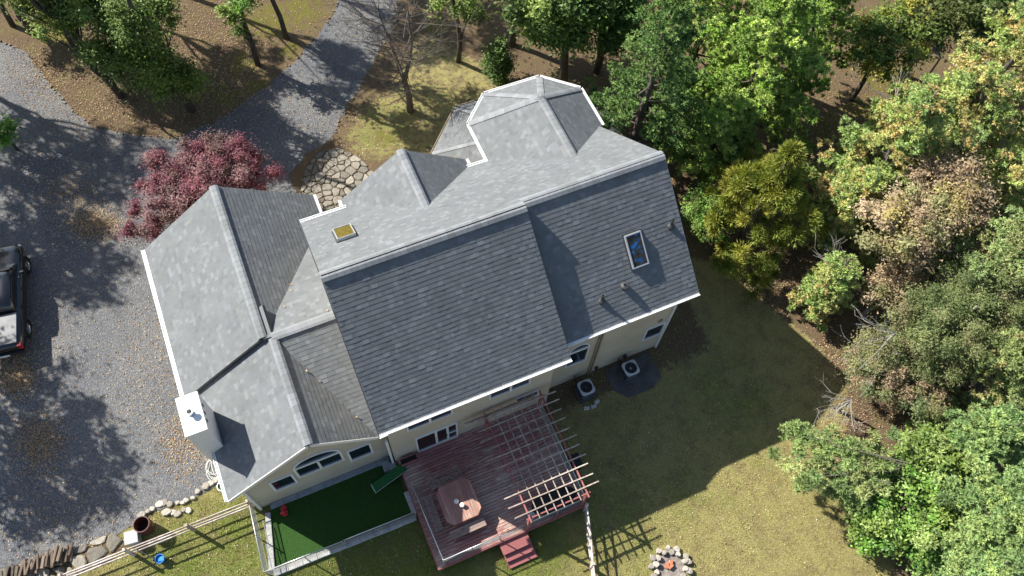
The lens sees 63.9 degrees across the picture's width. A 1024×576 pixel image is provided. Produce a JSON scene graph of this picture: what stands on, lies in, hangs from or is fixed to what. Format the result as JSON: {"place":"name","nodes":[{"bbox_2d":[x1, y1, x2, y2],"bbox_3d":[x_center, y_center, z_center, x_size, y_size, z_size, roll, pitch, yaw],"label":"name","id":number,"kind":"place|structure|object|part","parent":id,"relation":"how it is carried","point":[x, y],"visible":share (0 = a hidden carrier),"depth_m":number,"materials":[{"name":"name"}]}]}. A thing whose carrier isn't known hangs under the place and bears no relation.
{"place":"outdoors","nodes":[
{"label":"outdoors","id":0,"kind":"place"},
{"bbox_2d":[0,0,397,568],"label":"driveway","id":1,"kind":"structure","parent":0,"point":[144,484],"depth_m":40.60,"materials":[{"name":"grey gravel"}]},
{"bbox_2d":[0,244,31,357],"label":"pickup truck","id":2,"kind":"object","parent":1,"relation":"on","point":[15,323],"visible":1,"depth_m":39.01,"materials":[{"name":"black paint"}]},
{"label":"side window","id":3,"kind":"part","parent":2,"relation":"part of","materials":[{"name":"black glass"}]},
{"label":"side window","id":4,"kind":"part","parent":2,"relation":"part of","materials":[{"name":"black glass"}]},
{"bbox_2d":[0,2,396,137],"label":"curb stones","id":5,"kind":"object","parent":1,"relation":"on","point":[53,89],"visible":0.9,"depth_m":46.45,"materials":[{"name":"grey stone"}]},
{"bbox_2d":[205,459,217,480],"bbox_3d":[-13.369,8.114,36.989,0.849,0.167,1.057,-20,65,-12],"label":"hose coil","id":6,"kind":"object","parent":1,"relation":"on","point":[207,468],"visible":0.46,"depth_m":36.95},
{"bbox_2d":[300,148,372,211],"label":"stone path","id":7,"kind":"structure","parent":0,"point":[329,180],"depth_m":44.48,"materials":[{"name":"beige stone"}]},
{"bbox_2d":[370,463,406,492],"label":"dog ramp","id":8,"kind":"structure","parent":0,"point":[388,478],"depth_m":36.77,"materials":[{"name":"green carpet"}]},
{"bbox_2d":[0,0,1023,575],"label":"ground","id":9,"kind":"structure","parent":0,"point":[452,84],"depth_m":40.04,"materials":[{"name":"green plant"}]},
{"bbox_2d":[11,0,35,35],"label":"deciduous tree","id":10,"kind":"object","parent":9,"relation":"on","point":[19,18],"visible":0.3,"depth_m":47.24,"materials":[{"name":"green plant"}]},
{"bbox_2d":[4,0,77,50],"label":"deciduous tree","id":11,"kind":"object","parent":9,"relation":"on","point":[27,9],"visible":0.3,"depth_m":43.62,"materials":[{"name":"green plant"}]},
{"bbox_2d":[0,533,127,575],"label":"stone apron","id":12,"kind":"object","parent":9,"relation":"on","point":[98,550],"visible":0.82,"depth_m":35.11,"materials":[{"name":"beige stone"}]},
{"bbox_2d":[1,542,74,575],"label":"firewood pile","id":13,"kind":"object","parent":12,"relation":"on","point":[57,556],"visible":1,"depth_m":34.62,"materials":[{"name":"brown wood"}]},
{"bbox_2d":[0,0,140,98],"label":"deciduous tree","id":14,"kind":"object","parent":9,"relation":"on","point":[57,12],"visible":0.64,"depth_m":40.59,"materials":[{"name":"green plant"}]},
{"bbox_2d":[59,0,161,38],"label":"deciduous tree","id":15,"kind":"object","parent":9,"relation":"on","point":[91,1],"visible":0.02,"depth_m":42.40,"materials":[{"name":"green plant"}]},
{"bbox_2d":[124,530,141,546],"bbox_3d":[-16.263,10.752,35.258,0.560,0.595,0.560,-14,64,-10],"label":"cistern box","id":16,"kind":"object","parent":9,"relation":"on","point":[132,538],"visible":0.89,"depth_m":35.03,"materials":[{"name":"white plastic"}]},
{"bbox_2d":[54,0,219,113],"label":"deciduous tree","id":17,"kind":"object","parent":9,"relation":"on","point":[151,56],"visible":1,"depth_m":41.22,"materials":[{"name":"green plant"}]},
{"bbox_2d":[133,516,154,534],"bbox_3d":[-15.814,10.254,35.352,0.700,0.880,0.700,-20,65,-12],"label":"barrel","id":18,"kind":"object","parent":9,"relation":"on","point":[143,525],"visible":1,"depth_m":35.30,"materials":[{"name":"brown wood"}]},
{"bbox_2d":[58,500,254,575],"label":"rail fence","id":19,"kind":"object","parent":9,"relation":"on","point":[132,553],"visible":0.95,"depth_m":34.82,"materials":[{"name":"beige wood"}]},
{"bbox_2d":[155,554,165,562],"bbox_3d":[-14.976,11.541,34.965,0.400,0.478,0.400,-20,65,-12],"label":"bucket","id":20,"kind":"object","parent":9,"relation":"on","point":[159,558],"visible":1,"depth_m":34.94,"materials":[{"name":"blue plastic"}]},
{"bbox_2d":[137,477,218,517],"bbox_3d":[-14.508,9.486,36.259,3.958,0.191,1.144,-20,65,-12],"label":"stone edging","id":21,"kind":"object","parent":9,"relation":"on","point":[176,513],"visible":0.95,"depth_m":36.16,"materials":[{"name":"beige stone"}]},
{"bbox_2d":[110,127,287,248],"bbox_3d":[-15.398,-4.611,40.782,9.290,5.021,6.549,-20,65,-12],"label":"japanese maple","id":22,"kind":"object","parent":9,"relation":"on","point":[196,184],"visible":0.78,"depth_m":39.99,"materials":[{"name":"red plant"}]},
{"bbox_2d":[0,0,424,575],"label":"fallen leaves","id":23,"kind":"object","parent":9,"relation":"on","point":[91,228],"visible":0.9,"depth_m":38.73,"materials":[{"name":"brown plant"}]},
{"bbox_2d":[213,0,262,66],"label":"deciduous tree","id":24,"kind":"object","parent":9,"relation":"on","point":[233,14],"visible":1,"depth_m":43.98,"materials":[{"name":"green plant"}]},
{"bbox_2d":[248,500,272,575],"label":"chain link fence","id":25,"kind":"object","parent":9,"relation":"on","point":[257,536],"visible":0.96,"depth_m":35.14,"materials":[{"name":"metal"}]},
{"bbox_2d":[264,511,416,575],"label":"chain link fence","id":26,"kind":"object","parent":9,"relation":"on","point":[324,550],"visible":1,"depth_m":35.07,"materials":[{"name":"metal"}]},
{"bbox_2d":[271,461,410,566],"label":"artificial turf","id":27,"kind":"structure","parent":9,"relation":"on","point":[331,514],"depth_m":36.27,"materials":[{"name":"green plastic"}]},
{"bbox_2d":[280,505,287,515],"bbox_3d":[-10.051,9.744,36.070,0.342,0.380,0.509,-20,65,-12],"label":"toy hydrant","id":28,"kind":"object","parent":27,"relation":"on","point":[284,511],"visible":1,"depth_m":36.11,"materials":[{"name":"red plastic"}]},
{"bbox_2d":[265,456,416,575],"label":"paver edging","id":29,"kind":"object","parent":9,"relation":"on","point":[315,488],"visible":0.9,"depth_m":36.09,"materials":[{"name":"concrete"}]},
{"bbox_2d":[381,460,396,472],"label":"concrete steps","id":30,"kind":"structure","parent":9,"relation":"on","point":[387,466],"depth_m":37.08,"materials":[{"name":"grey concrete"}]},
{"bbox_2d":[312,0,474,127],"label":"bare tree","id":31,"kind":"object","parent":9,"relation":"on","point":[405,84],"visible":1,"depth_m":41.66,"materials":[{"name":"brown plant"}]},
{"bbox_2d":[141,75,699,510],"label":"house","id":32,"kind":"structure","parent":9,"relation":"on","point":[529,240],"depth_m":33.44,"materials":[{"name":"grey"}]},
{"bbox_2d":[268,473,298,491],"bbox_3d":[-9.627,8.179,34.570,1.020,1.390,0.090,-20,65,-12],"label":"window","id":33,"kind":"structure","parent":32,"relation":"in","point":[285,481],"depth_m":34.57,"materials":[{"name":"glass"}]},
{"bbox_2d":[292,449,344,477],"bbox_3d":[-8.078,7.215,34.129,2.040,2.100,0.095,-20,65,-12],"label":"window","id":34,"kind":"structure","parent":32,"relation":"in","point":[320,460],"depth_m":34.16,"materials":[{"name":"white paint"}]},
{"bbox_2d":[346,442,373,461],"bbox_3d":[-6.531,7.040,35.303,1.060,1.460,0.090,-20,65,-12],"label":"window","id":35,"kind":"structure","parent":32,"relation":"in","point":[363,450],"depth_m":35.30,"materials":[{"name":"white paint"}]},
{"bbox_2d":[407,409,452,431],"bbox_3d":[-3.399,5.331,33.765,2.010,1.150,0.095,-20,65,-12],"label":"window","id":36,"kind":"structure","parent":32,"relation":"in","point":[450,412],"depth_m":34.10,"materials":[{"name":"glass"}]},
{"bbox_2d":[415,422,457,452],"bbox_3d":[-3.320,6.646,36.463,1.950,1.980,0.135,-20,65,-12],"label":"patio door","id":37,"kind":"structure","parent":32,"relation":"in","point":[448,432],"depth_m":36.45,"materials":[{"name":"white paint"}]},
{"bbox_2d":[489,378,530,399],"bbox_3d":[-0.083,4.121,34.568,1.910,1.200,0.095,-20,65,-12],"label":"window","id":38,"kind":"structure","parent":32,"relation":"in","point":[526,382],"depth_m":34.91,"materials":[{"name":"glass"}]},
{"bbox_2d":[515,389,538,401],"bbox_3d":[0.670,4.858,36.812,1.140,0.600,0.090,-20,65,-12],"label":"window","id":39,"kind":"structure","parent":32,"relation":"in","point":[536,392],"depth_m":36.68,"materials":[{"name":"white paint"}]},
{"bbox_2d":[564,343,589,367],"bbox_3d":[2.937,2.967,36.763,1.070,2.200,0.095,-20,65,-12],"label":"window","id":40,"kind":"structure","parent":32,"relation":"in","point":[578,354],"depth_m":36.81,"materials":[{"name":"glass"}]},
{"bbox_2d":[642,322,665,340],"bbox_3d":[6.648,2.033,38.522,1.020,1.270,0.090,-20,65,-12],"label":"window","id":41,"kind":"structure","parent":32,"relation":"in","point":[653,331],"depth_m":38.54,"materials":[{"name":"white paint"}]},
{"bbox_2d":[11,93,875,575],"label":"yellow leaves","id":42,"kind":"object","parent":9,"relation":"on","point":[609,445],"visible":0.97,"depth_m":38.23,"materials":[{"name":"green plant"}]},
{"bbox_2d":[424,0,495,62],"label":"deciduous tree","id":43,"kind":"object","parent":9,"relation":"on","point":[467,10],"visible":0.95,"depth_m":44.83,"materials":[{"name":"green plant"}]},
{"bbox_2d":[51,258,893,575],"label":"grass","id":44,"kind":"structure","parent":9,"relation":"on","point":[605,550],"depth_m":37.12,"materials":[{"name":"green plant"}]},
{"bbox_2d":[398,403,585,570],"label":"deck","id":45,"kind":"structure","parent":9,"relation":"on","point":[516,542],"depth_m":36.70,"materials":[{"name":"red wood"}]},
{"bbox_2d":[400,453,417,466],"bbox_3d":[-4.614,7.721,36.780,0.775,0.370,0.285,-20,65,-12],"label":"planter box","id":46,"kind":"object","parent":45,"relation":"on","point":[410,459],"visible":1,"depth_m":36.66,"materials":[{"name":"red wood"}]},
{"bbox_2d":[411,484,443,563],"bbox_3d":[-3.624,10.124,35.291,0.056,1.100,3.507,-22,66,-13],"label":"deck railing","id":47,"kind":"object","parent":45,"relation":"attached to","point":[427,522],"visible":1,"depth_m":34.99,"materials":[{"name":"wood"}]},
{"bbox_2d":[420,495,442,531],"bbox_3d":[-3.465,9.776,35.497,0.551,0.865,1.560,-20,65,-12],"label":"bench","id":48,"kind":"object","parent":45,"relation":"on","point":[432,514],"visible":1,"depth_m":35.42,"materials":[{"name":"brown wood"}]},
{"bbox_2d":[427,464,462,491],"bbox_3d":[-2.934,8.416,36.221,1.510,0.865,0.550,-20,65,-12],"label":"bench","id":49,"kind":"object","parent":45,"relation":"on","point":[446,479],"visible":0.93,"depth_m":36.14,"materials":[{"name":"brown wood"}]},
{"bbox_2d":[436,477,480,525],"bbox_3d":[-2.323,9.369,35.816,1.615,0.762,1.775,-20,65,-12],"label":"picnic table","id":50,"kind":"object","parent":45,"relation":"on","point":[465,482],"visible":1,"depth_m":35.48,"materials":[{"name":"red wood"}]},
{"bbox_2d":[449,517,486,540],"bbox_3d":[-1.901,10.433,35.454,1.604,0.468,0.413,-20,65,-12],"label":"bench","id":51,"kind":"object","parent":45,"relation":"on","point":[472,526],"visible":1,"depth_m":35.25,"materials":[{"name":"brown wood"}]},
{"bbox_2d":[443,523,526,563],"bbox_3d":[-1.116,10.846,34.971,3.886,1.212,0.119,-20,65,-12],"label":"deck railing","id":52,"kind":"object","parent":45,"relation":"attached to","point":[467,551],"visible":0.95,"depth_m":34.88,"materials":[{"name":"red stained wood"}]},
{"bbox_2d":[464,390,598,529],"bbox_3d":[0.834,7.616,35.976,4.260,2.338,5.120,-20,65,-12],"label":"pergola","id":53,"kind":"object","parent":45,"relation":"on","point":[486,427],"visible":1,"depth_m":35.05,"materials":[{"name":"red wood"}]},
{"bbox_2d":[531,486,575,514],"bbox_3d":[1.838,9.354,36.150,2.111,0.520,0.994,-20,65,-12],"label":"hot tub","id":54,"kind":"object","parent":45,"relation":"on","point":[554,495],"visible":0.67,"depth_m":35.93,"materials":[{"name":"black fabric"}]},
{"bbox_2d":[529,499,582,526],"bbox_3d":[1.978,9.762,35.733,2.656,1.100,0.056,-20,65,-12],"label":"deck railing","id":55,"kind":"object","parent":45,"relation":"attached to","point":[560,509],"visible":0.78,"depth_m":35.60,"materials":[{"name":"wood"}]},
{"bbox_2d":[540,404,583,497],"bbox_3d":[2.240,7.406,36.957,0.056,1.100,4.556,-20,65,-12],"label":"deck railing","id":56,"kind":"object","parent":45,"relation":"attached to","point":[564,454],"visible":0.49,"depth_m":36.78,"materials":[{"name":"wood"}]},
{"bbox_2d":[481,0,516,46],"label":"deciduous tree","id":57,"kind":"object","parent":9,"relation":"on","point":[511,41],"visible":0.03,"depth_m":48.58,"materials":[{"name":"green plant"}]},
{"bbox_2d":[476,30,531,87],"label":"evergreen shrub","id":58,"kind":"object","parent":9,"relation":"on","point":[498,62],"visible":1,"depth_m":46.20,"materials":[{"name":"green plant"}]},
{"bbox_2d":[488,0,637,81],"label":"deciduous tree","id":59,"kind":"object","parent":9,"relation":"on","point":[565,25],"visible":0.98,"depth_m":42.12,"materials":[{"name":"green plant"}]},
{"bbox_2d":[568,453,582,472],"bbox_3d":[2.846,7.991,37.385,0.500,0.895,0.650,-20,65,-12],"label":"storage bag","id":60,"kind":"object","parent":9,"relation":"on","point":[577,462],"visible":0.57,"depth_m":37.01,"materials":[{"name":"black fabric"}]},
{"bbox_2d":[573,375,595,402],"bbox_3d":[3.415,4.674,39.192,0.860,0.762,1.270,-20,65,-12],"label":"air conditioner","id":61,"kind":"object","parent":9,"relation":"on","point":[584,390],"visible":1,"depth_m":38.92,"materials":[{"name":"paint"}]},
{"bbox_2d":[582,502,595,575],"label":"rail fence","id":62,"kind":"object","parent":9,"relation":"on","point":[589,540],"visible":1,"depth_m":35.54,"materials":[{"name":"beige wood"}]},
{"bbox_2d":[583,0,657,74],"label":"deciduous tree","id":63,"kind":"object","parent":9,"relation":"on","point":[609,45],"visible":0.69,"depth_m":43.92,"materials":[{"name":"green plant"}]},
{"bbox_2d":[604,352,660,396],"bbox_3d":[5.933,4.295,39.892,2.494,0.030,1.773,-20,65,-12],"label":"rubber mat","id":64,"kind":"object","parent":9,"relation":"on","point":[649,375],"visible":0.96,"depth_m":39.82,"materials":[{"name":"grey rubber"}]},
{"bbox_2d":[616,358,639,384],"bbox_3d":[5.585,3.838,39.654,0.860,0.882,1.251,-20,65,-12],"label":"air conditioner","id":65,"kind":"object","parent":64,"relation":"on","point":[628,371],"visible":1,"depth_m":39.34,"materials":[{"name":"paint"}]},
{"bbox_2d":[578,0,707,163],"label":"deciduous tree","id":66,"kind":"object","parent":9,"relation":"on","point":[652,64],"visible":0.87,"depth_m":39.88,"materials":[{"name":"leaf"},{"name":"dark bark"}]},
{"bbox_2d":[648,545,692,575],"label":"fire pit","id":67,"kind":"object","parent":9,"relation":"on","point":[662,559],"visible":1,"depth_m":35.87,"materials":[{"name":"grey stone"}]},
{"bbox_2d":[658,0,756,94],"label":"deciduous tree","id":68,"kind":"object","parent":9,"relation":"on","point":[726,9],"visible":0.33,"depth_m":43.35,"materials":[{"name":"green leaves"},{"name":"grey brown bark"}]},
{"bbox_2d":[679,180,740,245],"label":"shrub","id":69,"kind":"object","parent":9,"relation":"on","point":[699,205],"visible":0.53,"depth_m":41.79,"materials":[{"name":"green plant"}]},
{"bbox_2d":[658,85,764,191],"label":"deciduous tree","id":70,"kind":"object","parent":9,"relation":"on","point":[717,122],"visible":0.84,"depth_m":41.41,"materials":[{"name":"green leaves"},{"name":"grey brown bark"}]},
{"bbox_2d":[651,0,836,152],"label":"deciduous tree","id":71,"kind":"object","parent":9,"relation":"on","point":[769,40],"visible":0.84,"depth_m":40.79,"materials":[{"name":"green leaves"},{"name":"grey brown bark"}]},
{"bbox_2d":[702,138,836,301],"bbox_3d":[11.870,-4.234,39.856,7.408,8.428,7.471,41,68,17],"label":"juniper tree","id":72,"kind":"object","parent":9,"relation":"on","point":[777,176],"visible":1,"depth_m":39.39,"materials":[{"name":"green plant"}]},
{"bbox_2d":[776,0,861,79],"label":"deciduous tree","id":73,"kind":"object","parent":9,"relation":"on","point":[830,9],"visible":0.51,"depth_m":43.07,"materials":[{"name":"green leaves"},{"name":"grey brown bark"}]},
{"bbox_2d":[785,247,865,331],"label":"deciduous tree","id":74,"kind":"object","parent":9,"relation":"on","point":[835,284],"visible":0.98,"depth_m":39.19,"materials":[{"name":"green leaves"},{"name":"grey brown bark"}]},
{"bbox_2d":[810,227,861,289],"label":"dead tree","id":75,"kind":"object","parent":9,"relation":"on","point":[831,253],"visible":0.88,"depth_m":38.13,"materials":[{"name":"grey wood"}]},
{"bbox_2d":[799,165,885,255],"bbox_3d":[16.301,-3.787,40.909,3.947,6.510,3.982,-1,63,-3],"label":"deciduous tree","id":76,"kind":"object","parent":9,"relation":"on","point":[854,192],"visible":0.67,"depth_m":39.78,"materials":[{"name":"green plant"}]},
{"bbox_2d":[802,82,956,269],"bbox_3d":[18.303,-6.344,40.066,7.198,10.512,7.944,-20,65,-12],"label":"deciduous tree","id":77,"kind":"object","parent":9,"relation":"on","point":[922,108],"visible":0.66,"depth_m":38.27,"materials":[{"name":"green plant"}]},
{"bbox_2d":[836,0,953,101],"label":"deciduous tree","id":78,"kind":"object","parent":9,"relation":"on","point":[870,52],"visible":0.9,"depth_m":43.36,"materials":[{"name":"green plant"}]},
{"bbox_2d":[853,253,937,317],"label":"autumn tree","id":79,"kind":"object","parent":9,"relation":"on","point":[885,287],"visible":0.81,"depth_m":38.44,"materials":[{"name":"beige plant"}]},
{"bbox_2d":[863,64,991,183],"bbox_3d":[21.452,-8.180,42.282,6.116,8.514,7.251,10,63,2],"label":"deciduous tree","id":80,"kind":"object","parent":9,"relation":"on","point":[949,81],"visible":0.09,"depth_m":39.81,"materials":[{"name":"green plant"}]},
{"bbox_2d":[847,140,1012,285],"bbox_3d":[18.828,-2.787,39.160,7.932,9.024,5.686,-20,65,-12],"label":"autumn tree","id":81,"kind":"object","parent":9,"relation":"on","point":[924,218],"visible":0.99,"depth_m":36.54,"materials":[{"name":"beige plant"}]},
{"bbox_2d":[838,0,1023,207],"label":"deciduous tree","id":82,"kind":"object","parent":9,"relation":"on","point":[1003,109],"visible":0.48,"depth_m":37.43,"materials":[{"name":"leaf"},{"name":"grey brown bark"}]},
{"bbox_2d":[885,0,1014,70],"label":"deciduous tree","id":83,"kind":"object","parent":9,"relation":"on","point":[945,10],"visible":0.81,"depth_m":43.41,"materials":[{"name":"green plant"}]},
{"bbox_2d":[877,231,1023,389],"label":"deciduous tree","id":84,"kind":"object","parent":9,"relation":"on","point":[966,308],"visible":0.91,"depth_m":35.69,"materials":[{"name":"green plant"}]},
{"bbox_2d":[899,205,1023,375],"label":"deciduous tree","id":85,"kind":"object","parent":9,"relation":"on","point":[1008,242],"visible":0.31,"depth_m":35.43,"materials":[{"name":"green plant"}]},
{"bbox_2d":[903,400,1023,485],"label":"deciduous tree","id":86,"kind":"object","parent":9,"relation":"on","point":[999,435],"visible":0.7,"depth_m":34.56,"materials":[{"name":"green plant"}]},
{"bbox_2d":[905,534,1023,575],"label":"deciduous tree","id":87,"kind":"object","parent":9,"relation":"on","point":[978,561],"visible":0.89,"depth_m":32.13,"materials":[{"name":"green plant"}]},
{"bbox_2d":[912,440,1023,573],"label":"deciduous tree","id":88,"kind":"object","parent":9,"relation":"on","point":[1000,502],"visible":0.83,"depth_m":32.74,"materials":[{"name":"green plant"}]},
{"bbox_2d":[913,316,1023,427],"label":"deciduous tree","id":89,"kind":"object","parent":9,"relation":"on","point":[1004,381],"visible":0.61,"depth_m":35.73,"materials":[{"name":"green plant"}]},
{"bbox_2d":[940,126,1023,249],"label":"deciduous tree","id":90,"kind":"object","parent":9,"relation":"on","point":[1016,173],"visible":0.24,"depth_m":38.92,"materials":[{"name":"green plant"}]},
{"bbox_2d":[946,0,1022,65],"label":"deciduous tree","id":91,"kind":"object","parent":9,"relation":"on","point":[1007,4],"visible":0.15,"depth_m":44.42,"materials":[{"name":"green plant"}]},
{"label":"far ground","id":92,"kind":"structure","parent":0,"visible":0},
{"bbox_2d":[0,4,15,27],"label":"deciduous tree","id":93,"kind":"object","parent":92,"relation":"on","point":[10,21],"visible":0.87,"depth_m":47.82,"materials":[{"name":"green plant"}]},
{"bbox_2d":[0,113,22,152],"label":"shrub","id":94,"kind":"object","parent":92,"relation":"on","point":[8,127],"visible":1,"depth_m":42.98,"materials":[{"name":"green plant"}]},
{"bbox_2d":[270,0,288,39],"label":"deciduous tree","id":95,"kind":"object","parent":92,"relation":"on","point":[281,20],"visible":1,"depth_m":47.63,"materials":[{"name":"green plant"}]},
{"bbox_2d":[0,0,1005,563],"bbox_3d":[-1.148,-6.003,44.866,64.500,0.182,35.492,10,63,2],"label":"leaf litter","id":96,"kind":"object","parent":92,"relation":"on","point":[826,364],"visible":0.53,"depth_m":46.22,"materials":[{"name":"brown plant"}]},
{"bbox_2d":[767,418,908,500],"bbox_3d":[13.838,7.783,36.205,5.643,4.187,3.485,5,63,0],"label":"deciduous tree","id":97,"kind":"object","parent":92,"relation":"on","point":[852,456],"visible":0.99,"depth_m":35.19,"materials":[{"name":"green leaves"},{"name":"grey brown bark"}]},
{"bbox_2d":[813,373,867,431],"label":"dead tree","id":98,"kind":"object","parent":92,"relation":"on","point":[843,405],"visible":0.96,"depth_m":37.85,"materials":[{"name":"grey wood"}]},
{"bbox_2d":[807,465,892,514],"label":"deciduous tree","id":99,"kind":"object","parent":92,"relation":"on","point":[854,501],"visible":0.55,"depth_m":35.36,"materials":[{"name":"green plant"}]},
{"bbox_2d":[830,300,896,404],"bbox_3d":[14.996,3.053,36.949,2.832,7.275,3.844,30,65,12],"label":"dead tree","id":100,"kind":"object","parent":92,"relation":"on","point":[891,335],"visible":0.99,"depth_m":36.16,"materials":[{"name":"grey wood"}]},
{"bbox_2d":[842,38,931,124],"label":"dead tree","id":101,"kind":"object","parent":92,"relation":"on","point":[887,84],"visible":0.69,"depth_m":42.52,"materials":[{"name":"brown wood"}]},
{"bbox_2d":[832,312,962,427],"bbox_3d":[17.959,4.010,38.054,5.345,4.687,5.626,-20,65,-12],"label":"thicket","id":102,"kind":"object","parent":92,"relation":"on","point":[898,377],"visible":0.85,"depth_m":37.24,"materials":[{"name":"plant"}]},
{"bbox_2d":[839,450,970,573],"bbox_3d":[16.858,9.620,35.624,5.463,3.778,5.573,-20,65,-12],"label":"glossy shrub","id":103,"kind":"object","parent":92,"relation":"on","point":[890,535],"visible":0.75,"depth_m":34.90,"materials":[{"name":"green plant"}]},
{"bbox_2d":[886,416,971,493],"bbox_3d":[18.291,7.823,36.697,4.001,3.645,3.643,-20,65,-12],"label":"glossy shrub","id":104,"kind":"object","parent":92,"relation":"on","point":[925,452],"visible":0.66,"depth_m":35.74,"materials":[{"name":"green plant"}]},
{"bbox_2d":[919,4,967,83],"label":"dead tree","id":105,"kind":"object","parent":92,"relation":"on","point":[935,65],"visible":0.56,"depth_m":44.19,"materials":[{"name":"brown wood"}]}
]}

